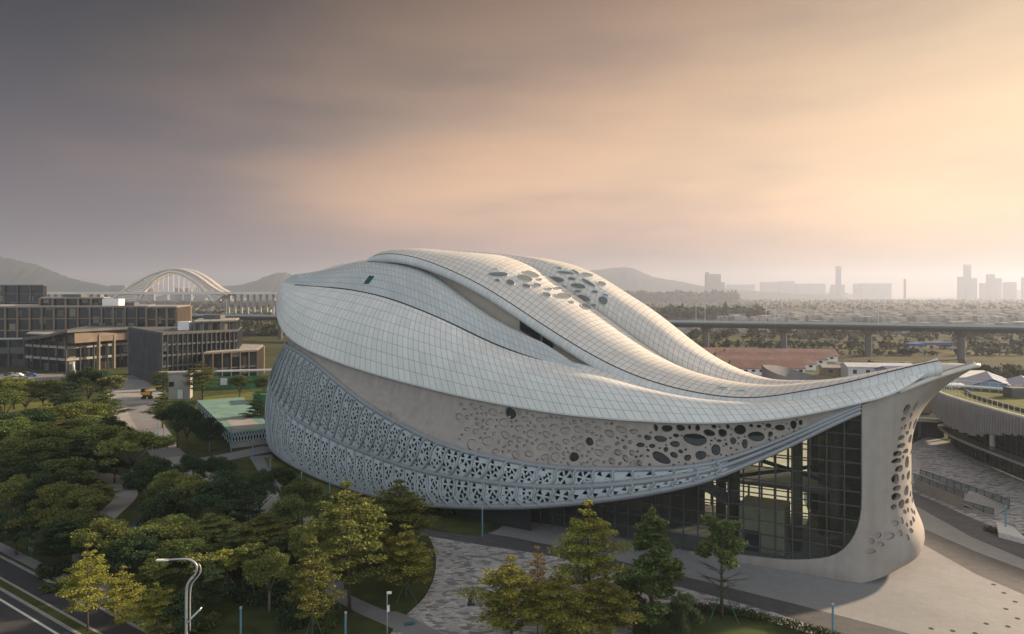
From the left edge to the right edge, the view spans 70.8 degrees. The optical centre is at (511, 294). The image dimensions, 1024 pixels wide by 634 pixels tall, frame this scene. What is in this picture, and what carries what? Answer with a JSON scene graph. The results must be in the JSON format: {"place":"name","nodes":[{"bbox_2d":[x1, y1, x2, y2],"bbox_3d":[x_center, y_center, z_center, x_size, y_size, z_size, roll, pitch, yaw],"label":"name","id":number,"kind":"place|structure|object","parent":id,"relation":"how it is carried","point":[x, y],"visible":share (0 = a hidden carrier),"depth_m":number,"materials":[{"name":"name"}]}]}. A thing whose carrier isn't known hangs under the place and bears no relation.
{"place":"outdoors","nodes":[
{"label":"outdoors","id":0,"kind":"place"},
{"bbox_2d":[0,590,73,633],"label":"road","id":1,"kind":"structure","parent":0,"point":[13,621],"depth_m":76.98,"materials":[{"name":"asphalt"}]},
{"bbox_2d":[0,256,138,296],"bbox_3d":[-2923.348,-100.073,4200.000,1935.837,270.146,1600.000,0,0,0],"label":"hill","id":2,"kind":"structure","parent":0,"point":[13,272],"depth_m":4026.32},
{"bbox_2d":[0,558,146,633],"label":"road","id":3,"kind":"structure","parent":0,"point":[101,621],"depth_m":81.99,"materials":[{"name":"asphalt"}]},
{"bbox_2d":[96,564,146,633],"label":"tiered tree","id":4,"kind":"object","parent":3,"relation":"on","point":[117,597],"visible":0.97,"depth_m":72.47,"materials":[{"name":"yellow plant"}]},
{"bbox_2d":[127,582,179,633],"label":"tiered tree","id":5,"kind":"object","parent":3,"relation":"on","point":[155,628],"visible":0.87,"depth_m":70.12,"materials":[{"name":"green plant"}]},
{"bbox_2d":[0,542,176,633],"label":"pavement","id":6,"kind":"structure","parent":0,"point":[31,562],"depth_m":93.93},
{"bbox_2d":[72,473,137,611],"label":"park path","id":7,"kind":"structure","parent":0,"point":[122,502],"depth_m":121.50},
{"bbox_2d":[56,509,115,559],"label":"broad tree","id":8,"kind":"object","parent":7,"relation":"on","point":[83,519],"visible":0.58,"depth_m":93.89,"materials":[{"name":"green plant"}]},
{"bbox_2d":[69,517,138,574],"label":"broad tree","id":9,"kind":"object","parent":7,"relation":"on","point":[112,527],"visible":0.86,"depth_m":88.56,"materials":[{"name":"green plant"}]},
{"bbox_2d":[126,403,270,460],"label":"park path","id":10,"kind":"structure","parent":0,"point":[142,421],"depth_m":179.52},
{"bbox_2d":[156,272,292,299],"bbox_3d":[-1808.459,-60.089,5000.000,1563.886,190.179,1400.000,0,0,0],"label":"hill","id":11,"kind":"structure","parent":0,"point":[272,282],"depth_m":4735.44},
{"bbox_2d":[200,392,252,399],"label":"lawn","id":12,"kind":"structure","parent":0,"point":[247,395],"depth_m":245.63,"materials":[{"name":"green plant"}]},
{"bbox_2d":[181,360,219,399],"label":"tiered tree","id":13,"kind":"object","parent":12,"relation":"on","point":[201,376],"visible":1,"depth_m":238.28,"materials":[{"name":"green plant"}]},
{"bbox_2d":[232,496,356,546],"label":"park path","id":14,"kind":"structure","parent":0,"point":[267,505],"depth_m":115.94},
{"bbox_2d":[278,477,325,527],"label":"broad tree","id":15,"kind":"object","parent":14,"relation":"on","point":[307,490],"visible":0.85,"depth_m":103.88,"materials":[{"name":"green plant"}]},
{"bbox_2d":[264,457,359,502],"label":"lawn","id":16,"kind":"structure","parent":0,"point":[275,463],"depth_m":135.57,"materials":[{"name":"green plant"}]},
{"bbox_2d":[309,569,441,633],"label":"park path","id":17,"kind":"structure","parent":0,"point":[397,620],"depth_m":78.39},
{"bbox_2d":[344,550,433,611],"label":"lawn","id":18,"kind":"structure","parent":0,"point":[372,590],"depth_m":84.76,"materials":[{"name":"green plant"}]},
{"bbox_2d":[365,477,441,546],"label":"tiered tree","id":19,"kind":"object","parent":18,"relation":"on","point":[401,512],"visible":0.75,"depth_m":92.69,"materials":[{"name":"green plant"}]},
{"bbox_2d":[374,524,438,602],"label":"tiered tree","id":20,"kind":"object","parent":18,"relation":"on","point":[399,554],"visible":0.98,"depth_m":81.45,"materials":[{"name":"green plant"}]},
{"bbox_2d":[383,510,501,534],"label":"lawn","id":21,"kind":"structure","parent":0,"point":[455,524],"depth_m":109.05,"materials":[{"name":"green plant"}]},
{"bbox_2d":[0,297,1023,633],"bbox_3d":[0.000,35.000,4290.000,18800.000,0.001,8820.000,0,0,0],"label":"ground","id":22,"kind":"structure","parent":0,"point":[260,619],"depth_m":169.93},
{"bbox_2d":[0,338,23,365],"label":"hall","id":23,"kind":"structure","parent":22,"relation":"on","point":[11,351],"depth_m":349.62,"materials":[{"name":"grey glass"}]},
{"bbox_2d":[0,474,40,511],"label":"broad tree","id":24,"kind":"object","parent":22,"relation":"on","point":[9,489],"visible":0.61,"depth_m":107.51,"materials":[{"name":"green plant"}]},
{"bbox_2d":[0,510,43,554],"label":"broad tree","id":25,"kind":"object","parent":22,"relation":"on","point":[17,532],"visible":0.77,"depth_m":95.13,"materials":[{"name":"green plant"}]},
{"bbox_2d":[0,285,46,303],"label":"tower block","id":26,"kind":"structure","parent":22,"relation":"on","point":[21,294],"depth_m":430.49,"materials":[{"name":"grey glass"}]},
{"bbox_2d":[0,459,59,504],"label":"broad tree","id":27,"kind":"object","parent":22,"relation":"on","point":[27,468],"visible":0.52,"depth_m":117.56,"materials":[{"name":"green plant"}]},
{"bbox_2d":[0,408,67,440],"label":"broad tree","id":28,"kind":"object","parent":22,"relation":"on","point":[43,417],"visible":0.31,"depth_m":159.21,"materials":[{"name":"green plant"}]},
{"bbox_2d":[0,507,70,555],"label":"broad tree","id":29,"kind":"object","parent":22,"relation":"on","point":[44,517],"visible":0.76,"depth_m":96.32,"materials":[{"name":"green plant"}]},
{"bbox_2d":[2,421,73,459],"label":"broad tree","id":30,"kind":"object","parent":22,"relation":"on","point":[46,429],"visible":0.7,"depth_m":144.36,"materials":[{"name":"green plant"}]},
{"bbox_2d":[8,471,79,508],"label":"broad tree","id":31,"kind":"object","parent":22,"relation":"on","point":[37,482],"visible":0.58,"depth_m":108.43,"materials":[{"name":"green plant"}]},
{"bbox_2d":[8,437,84,462],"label":"broad tree","id":32,"kind":"object","parent":22,"relation":"on","point":[52,445],"visible":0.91,"depth_m":130.16,"materials":[{"name":"green plant"}]},
{"bbox_2d":[0,579,96,633],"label":"median","id":33,"kind":"object","parent":22,"relation":"on","point":[62,618],"depth_m":79.65,"materials":[{"name":"green plant"}]},
{"bbox_2d":[55,543,119,630],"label":"tiered tree","id":34,"kind":"object","parent":33,"relation":"on","point":[79,573],"visible":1,"depth_m":74.37,"materials":[{"name":"green plant"}]},
{"bbox_2d":[17,515,84,563],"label":"tiered tree","id":35,"kind":"object","parent":22,"relation":"on","point":[50,539],"visible":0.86,"depth_m":91.57,"materials":[{"name":"green plant"}]},
{"bbox_2d":[28,481,86,509],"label":"broad tree","id":36,"kind":"object","parent":22,"relation":"on","point":[50,494],"visible":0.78,"depth_m":103.27,"materials":[{"name":"green plant"}]},
{"bbox_2d":[21,383,93,419],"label":"tiered tree","id":37,"kind":"object","parent":22,"relation":"on","point":[66,397],"visible":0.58,"depth_m":187.95,"materials":[{"name":"green plant"}]},
{"bbox_2d":[30,456,103,481],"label":"broad tree","id":38,"kind":"object","parent":22,"relation":"on","point":[72,465],"visible":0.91,"depth_m":118.99,"materials":[{"name":"green plant"}]},
{"bbox_2d":[22,325,136,371],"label":"glass pavilion","id":39,"kind":"structure","parent":22,"relation":"on","point":[98,347],"depth_m":332.19,"materials":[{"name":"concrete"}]},
{"bbox_2d":[56,400,108,418],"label":"broad tree","id":40,"kind":"object","parent":22,"relation":"on","point":[74,409],"visible":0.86,"depth_m":172.94,"materials":[{"name":"green plant"}]},
{"bbox_2d":[52,488,112,518],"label":"broad tree","id":41,"kind":"object","parent":22,"relation":"on","point":[94,497],"visible":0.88,"depth_m":102.34,"materials":[{"name":"green plant"}]},
{"bbox_2d":[61,367,112,411],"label":"broad tree","id":42,"kind":"object","parent":22,"relation":"on","point":[85,375],"visible":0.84,"depth_m":212.82,"materials":[{"name":"green plant"}]},
{"bbox_2d":[47,435,134,484],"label":"tiered tree","id":43,"kind":"object","parent":22,"relation":"on","point":[80,445],"visible":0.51,"depth_m":131.84,"materials":[{"name":"green plant"}]},
{"bbox_2d":[64,423,126,461],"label":"broad tree","id":44,"kind":"object","parent":22,"relation":"on","point":[95,432],"visible":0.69,"depth_m":143.06,"materials":[{"name":"green plant"}]},
{"bbox_2d":[0,294,191,337],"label":"office block","id":45,"kind":"structure","parent":22,"relation":"on","point":[67,311],"depth_m":360.31,"materials":[{"name":"grey glass"}]},
{"bbox_2d":[85,386,135,420],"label":"tiered tree","id":46,"kind":"object","parent":22,"relation":"on","point":[111,404],"visible":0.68,"depth_m":183.41,"materials":[{"name":"green plant"}]},
{"bbox_2d":[93,532,164,582],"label":"broad tree","id":47,"kind":"object","parent":22,"relation":"on","point":[114,554],"visible":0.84,"depth_m":84.71,"materials":[{"name":"green plant"}]},
{"bbox_2d":[88,429,177,471],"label":"broad tree","id":48,"kind":"object","parent":22,"relation":"on","point":[139,439],"visible":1,"depth_m":132.83,"materials":[{"name":"green plant"}]},
{"bbox_2d":[107,379,165,431],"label":"forecourt","id":49,"kind":"structure","parent":22,"relation":"on","point":[129,392],"depth_m":248.67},
{"bbox_2d":[119,455,178,495],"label":"broad tree","id":50,"kind":"object","parent":22,"relation":"on","point":[159,463],"visible":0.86,"depth_m":119.33,"materials":[{"name":"green plant"}]},
{"bbox_2d":[126,552,187,607],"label":"tiered tree","id":51,"kind":"object","parent":22,"relation":"on","point":[147,576],"visible":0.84,"depth_m":80.22,"materials":[{"name":"green plant"}]},
{"bbox_2d":[47,268,277,314],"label":"arch bridge","id":52,"kind":"structure","parent":22,"relation":"on","point":[136,287],"depth_m":1049.23,"materials":[{"name":"metal"}]},
{"bbox_2d":[121,513,213,569],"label":"broad tree","id":53,"kind":"object","parent":22,"relation":"on","point":[169,527],"visible":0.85,"depth_m":90.38,"materials":[{"name":"green plant"}]},
{"bbox_2d":[133,489,204,540],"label":"broad tree","id":54,"kind":"object","parent":22,"relation":"on","point":[162,504],"visible":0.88,"depth_m":97.17,"materials":[{"name":"green plant"}]},
{"bbox_2d":[167,370,192,398],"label":"kiosk","id":55,"kind":"object","parent":22,"relation":"on","point":[179,388],"visible":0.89,"depth_m":240.51,"materials":[{"name":"concrete"}]},
{"bbox_2d":[156,588,204,633],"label":"broad tree","id":56,"kind":"object","parent":22,"relation":"on","point":[179,599],"visible":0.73,"depth_m":70.18,"materials":[{"name":"green plant"}]},
{"bbox_2d":[157,537,212,586],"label":"broad tree","id":57,"kind":"object","parent":22,"relation":"on","point":[177,548],"visible":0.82,"depth_m":85.02,"materials":[{"name":"green plant"}]},
{"bbox_2d":[171,403,203,453],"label":"broad tree","id":58,"kind":"object","parent":22,"relation":"on","point":[189,419],"visible":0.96,"depth_m":157.11,"materials":[{"name":"green plant"}]},
{"bbox_2d":[172,454,207,494],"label":"broad tree","id":59,"kind":"object","parent":22,"relation":"on","point":[188,463],"visible":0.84,"depth_m":121.81,"materials":[{"name":"green plant"}]},
{"bbox_2d":[163,611,221,633],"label":"shrub","id":60,"kind":"object","parent":22,"relation":"on","point":[209,620],"visible":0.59,"depth_m":74.96,"materials":[{"name":"green plant"}]},
{"bbox_2d":[127,315,264,384],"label":"glass block","id":61,"kind":"structure","parent":22,"relation":"on","point":[212,341],"depth_m":285.25,"materials":[{"name":"glass"}]},
{"bbox_2d":[184,559,236,612],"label":"tiered tree","id":62,"kind":"object","parent":22,"relation":"on","point":[208,584],"visible":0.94,"depth_m":77.99,"materials":[{"name":"green plant"}]},
{"bbox_2d":[186,512,238,551],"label":"tiered tree","id":63,"kind":"object","parent":22,"relation":"on","point":[210,523],"visible":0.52,"depth_m":94.52,"materials":[{"name":"green plant"}]},
{"bbox_2d":[156,369,271,389],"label":"hoarding","id":64,"kind":"object","parent":22,"relation":"on","point":[223,383],"visible":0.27,"depth_m":267.20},
{"bbox_2d":[190,469,268,517],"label":"broad tree","id":65,"kind":"object","parent":22,"relation":"on","point":[228,484],"visible":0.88,"depth_m":102.94,"materials":[{"name":"green plant"}]},
{"bbox_2d":[197,397,266,448],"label":"teal roofed shed","id":66,"kind":"structure","parent":22,"relation":"on","point":[246,431],"depth_m":179.29,"materials":[{"name":"metal"}]},
{"bbox_2d":[223,490,270,531],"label":"tiered tree","id":67,"kind":"object","parent":22,"relation":"on","point":[249,510],"visible":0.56,"depth_m":100.63,"materials":[{"name":"green plant"}]},
{"bbox_2d":[239,468,278,513],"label":"broad tree","id":68,"kind":"object","parent":22,"relation":"on","point":[262,476],"visible":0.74,"depth_m":107.44,"materials":[{"name":"green plant"}]},
{"bbox_2d":[220,513,299,557],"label":"broad tree","id":69,"kind":"object","parent":22,"relation":"on","point":[257,529],"visible":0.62,"depth_m":92.09,"materials":[{"name":"green plant"}]},
{"bbox_2d":[241,546,295,611],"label":"broad tree","id":70,"kind":"object","parent":22,"relation":"on","point":[260,569],"visible":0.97,"depth_m":77.72,"materials":[{"name":"green plant"}]},
{"bbox_2d":[244,579,298,607],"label":"shrub","id":71,"kind":"object","parent":22,"relation":"on","point":[282,588],"visible":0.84,"depth_m":81.38,"materials":[{"name":"green plant"}]},
{"bbox_2d":[262,524,316,567],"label":"tiered tree","id":72,"kind":"object","parent":22,"relation":"on","point":[280,541],"visible":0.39,"depth_m":88.71,"materials":[{"name":"green plant"}]},
{"bbox_2d":[268,493,317,527],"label":"broad tree","id":73,"kind":"object","parent":22,"relation":"on","point":[295,506],"visible":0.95,"depth_m":96.67,"materials":[{"name":"green plant"}]},
{"bbox_2d":[275,602,322,631],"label":"shrub","id":74,"kind":"object","parent":22,"relation":"on","point":[286,619],"visible":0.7,"depth_m":75.77,"materials":[{"name":"green plant"}]},
{"bbox_2d":[272,538,345,633],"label":"tiered tree","id":75,"kind":"object","parent":22,"relation":"on","point":[324,575],"visible":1,"depth_m":72.77,"materials":[{"name":"green plant"}]},
{"bbox_2d":[288,517,330,579],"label":"broad tree","id":76,"kind":"object","parent":22,"relation":"on","point":[298,541],"visible":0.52,"depth_m":84.78,"materials":[{"name":"green plant"}]},
{"bbox_2d":[299,478,391,612],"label":"tiered tree","id":77,"kind":"object","parent":22,"relation":"on","point":[349,536],"visible":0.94,"depth_m":78.92,"materials":[{"name":"green plant"}]},
{"bbox_2d":[125,288,1023,338],"bbox_3d":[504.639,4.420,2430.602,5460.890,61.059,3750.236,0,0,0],"label":"woodland","id":78,"kind":"object","parent":22,"relation":"on","point":[261,327],"visible":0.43,"depth_m":1570.64,"materials":[{"name":"green plant"}]},
{"bbox_2d":[192,314,1023,359],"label":"viaduct","id":79,"kind":"object","parent":22,"relation":"on","point":[960,331],"visible":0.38,"depth_m":408.20,"materials":[{"name":"concrete"}]},
{"bbox_2d":[265,248,980,582],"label":"shell roofed hall","id":80,"kind":"structure","parent":22,"relation":"on","point":[515,391],"depth_m":110.92,"materials":[{"name":"white metal"}]},
{"bbox_2d":[417,528,908,633],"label":"paved band","id":81,"kind":"object","parent":22,"relation":"on","point":[823,619],"visible":0.73,"depth_m":83.30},
{"bbox_2d":[714,352,827,365],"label":"terrace house","id":82,"kind":"structure","parent":22,"relation":"on","point":[820,357],"depth_m":356.21,"materials":[{"name":"red paint"}]},
{"bbox_2d":[724,348,838,361],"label":"terrace house","id":83,"kind":"structure","parent":22,"relation":"on","point":[832,355],"depth_m":377.14,"materials":[{"name":"red paint"}]},
{"bbox_2d":[676,320,1023,333],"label":"town","id":84,"kind":"object","parent":22,"relation":"on","point":[685,330],"visible":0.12,"depth_m":683.67},
{"bbox_2d":[687,331,1023,378],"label":"tree belt","id":85,"kind":"object","parent":22,"relation":"on","point":[1008,370],"visible":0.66,"depth_m":461.92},
{"bbox_2d":[716,309,1023,321],"bbox_3d":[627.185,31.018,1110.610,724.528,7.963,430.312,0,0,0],"label":"town","id":86,"kind":"object","parent":22,"relation":"on","point":[911,315],"visible":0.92,"depth_m":952.37},
{"bbox_2d":[853,283,891,297],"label":"skyline tower","id":87,"kind":"structure","parent":22,"relation":"on","point":[875,290],"depth_m":6389.28,"materials":[{"name":"concrete"}]},
{"bbox_2d":[839,362,911,376],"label":"shed","id":88,"kind":"structure","parent":22,"relation":"on","point":[851,368],"depth_m":297.01,"materials":[{"name":"white paint"}]},
{"bbox_2d":[957,265,976,298],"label":"skyline tower","id":89,"kind":"structure","parent":22,"relation":"on","point":[966,286],"depth_m":5174.90,"materials":[{"name":"concrete"}]},
{"bbox_2d":[912,492,1023,558],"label":"paved band","id":90,"kind":"object","parent":22,"relation":"on","point":[969,526],"visible":0.67,"depth_m":109.12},
{"bbox_2d":[924,529,1023,593],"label":"paved band","id":91,"kind":"object","parent":22,"relation":"on","point":[998,571],"visible":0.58,"depth_m":93.52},
{"bbox_2d":[930,380,1023,479],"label":"round building","id":92,"kind":"structure","parent":22,"relation":"on","point":[984,424],"depth_m":147.35,"materials":[{"name":"white paint"}]},
{"bbox_2d":[957,371,1010,389],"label":"shed","id":93,"kind":"structure","parent":22,"relation":"on","point":[986,377],"depth_m":221.77,"materials":[{"name":"white metal"}]},
{"bbox_2d":[0,0,1023,296],"label":"sky","id":94,"kind":"structure","parent":0,"point":[230,142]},
{"bbox_2d":[391,536,827,633],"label":"cobbled plaza","id":95,"kind":"structure","parent":0,"point":[440,607],"depth_m":85.01,"materials":[{"name":"stone"}]},
{"bbox_2d":[452,555,552,633],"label":"tiered tree","id":96,"kind":"object","parent":95,"relation":"on","point":[505,581],"visible":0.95,"depth_m":70.10,"materials":[{"name":"green plant"}]},
{"bbox_2d":[513,571,600,633],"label":"tiered tree","id":97,"kind":"object","parent":95,"relation":"on","point":[561,622],"visible":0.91,"depth_m":69.14,"materials":[{"name":"green plant"}]},
{"bbox_2d":[546,498,633,585],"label":"tiered tree","id":98,"kind":"object","parent":95,"relation":"on","point":[596,560],"visible":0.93,"depth_m":78.80,"materials":[{"name":"green plant"}]},
{"bbox_2d":[563,569,646,633],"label":"tiered tree","id":99,"kind":"object","parent":95,"relation":"on","point":[619,611],"visible":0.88,"depth_m":70.17,"materials":[{"name":"green plant"}]},
{"bbox_2d":[395,436,1023,633],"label":"plaza","id":100,"kind":"structure","parent":0,"point":[925,590],"depth_m":85.60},
{"bbox_2d":[590,267,848,298],"bbox_3d":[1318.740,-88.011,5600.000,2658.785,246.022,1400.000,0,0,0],"label":"hill","id":101,"kind":"structure","parent":0,"point":[626,278],"depth_m":5382.72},
{"bbox_2d":[632,608,810,633],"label":"lawn","id":102,"kind":"structure","parent":0,"point":[728,624],"depth_m":75.33,"materials":[{"name":"green plant"}]},
{"bbox_2d":[610,505,696,632],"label":"conical tree","id":103,"kind":"object","parent":102,"relation":"on","point":[652,525],"visible":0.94,"depth_m":73.48,"materials":[{"name":"green plant"}]},
{"bbox_2d":[659,598,704,633],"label":"broad tree","id":104,"kind":"object","parent":102,"relation":"on","point":[683,610],"visible":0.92,"depth_m":69.73,"materials":[{"name":"green plant"}]},
{"bbox_2d":[693,513,749,623],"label":"sparse tree","id":105,"kind":"object","parent":102,"relation":"on","point":[729,551],"visible":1,"depth_m":76.71,"materials":[{"name":"green plant"}]},
{"bbox_2d":[669,602,843,633],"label":"hedge","id":106,"kind":"object","parent":102,"relation":"on","point":[762,618],"visible":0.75,"depth_m":76.54,"materials":[{"name":"green plant"}]},
{"bbox_2d":[913,401,950,438],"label":"terrace wing","id":107,"kind":"structure","parent":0,"point":[927,423],"depth_m":176.40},
{"bbox_2d":[911,445,1023,534],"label":"cobbled plaza","id":108,"kind":"structure","parent":0,"point":[961,467],"depth_m":135.93,"materials":[{"name":"stone"}]},
{"bbox_2d":[914,469,1009,517],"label":"sunken ramp","id":109,"kind":"structure","parent":108,"relation":"on","point":[978,503],"depth_m":120.73,"materials":[{"name":"concrete"}]},
{"label":"sandy ground","id":110,"kind":"structure","parent":0,"visible":0},
{"bbox_2d":[715,355,817,369],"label":"terrace house","id":111,"kind":"structure","parent":110,"relation":"on","point":[810,362],"depth_m":335.18,"materials":[{"name":"red paint"}]},
{"bbox_2d":[728,359,805,374],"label":"terrace house","id":112,"kind":"structure","parent":110,"relation":"on","point":[753,366],"depth_m":312.98,"materials":[{"name":"red paint"}]},
{"bbox_2d":[751,365,836,379],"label":"house","id":113,"kind":"structure","parent":110,"relation":"on","point":[776,372],"depth_m":285.66,"materials":[{"name":"white"}]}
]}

